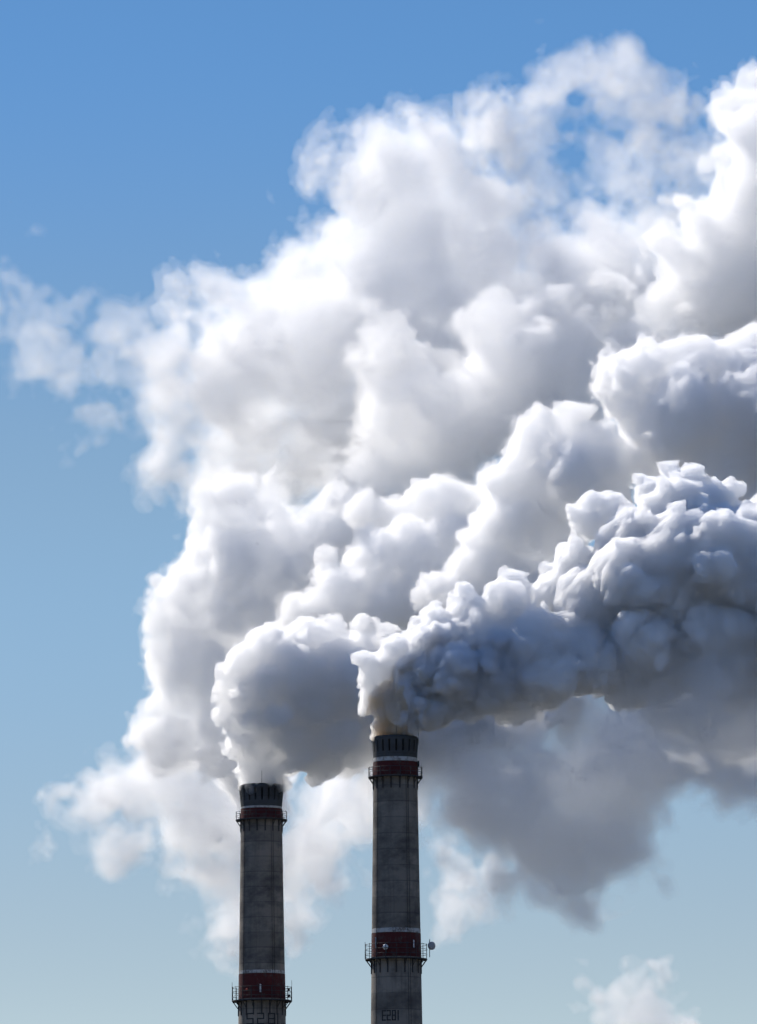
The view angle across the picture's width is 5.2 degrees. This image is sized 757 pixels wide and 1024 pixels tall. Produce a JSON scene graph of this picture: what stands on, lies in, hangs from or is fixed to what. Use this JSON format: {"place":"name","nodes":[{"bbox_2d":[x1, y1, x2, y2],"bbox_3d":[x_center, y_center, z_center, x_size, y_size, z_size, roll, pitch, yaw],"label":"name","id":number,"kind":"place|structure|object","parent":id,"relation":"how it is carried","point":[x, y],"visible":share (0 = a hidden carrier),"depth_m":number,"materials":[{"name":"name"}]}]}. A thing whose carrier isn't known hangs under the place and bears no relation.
{"place":"outdoors","nodes":[
{"label":"outdoors","id":0,"kind":"place"},
{"bbox_2d":[0,0,756,1023],"label":"sky","id":1,"kind":"structure","parent":0,"point":[367,367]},
{"label":"ground","id":2,"kind":"structure","parent":0,"visible":0},
{"bbox_2d":[232,783,291,1023],"bbox_3d":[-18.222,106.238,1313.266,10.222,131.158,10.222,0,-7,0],"label":"chimney","id":3,"kind":"object","parent":2,"relation":"on","point":[261,820],"visible":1,"depth_m":1316.25,"materials":[{"name":"concrete"}]},
{"bbox_2d":[365,730,426,1023],"bbox_3d":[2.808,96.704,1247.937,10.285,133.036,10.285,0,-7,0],"label":"chimney","id":4,"kind":"object","parent":2,"relation":"on","point":[396,983],"visible":1,"depth_m":1250.47,"materials":[{"name":"concrete"}]},
{"bbox_2d":[428,939,434,956],"bbox_3d":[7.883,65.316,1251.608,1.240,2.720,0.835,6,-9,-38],"label":"dish antenna","id":5,"kind":"object","parent":4,"relation":"attached to","point":[431,945],"visible":1,"depth_m":1251.33,"materials":[{"name":"metal"}]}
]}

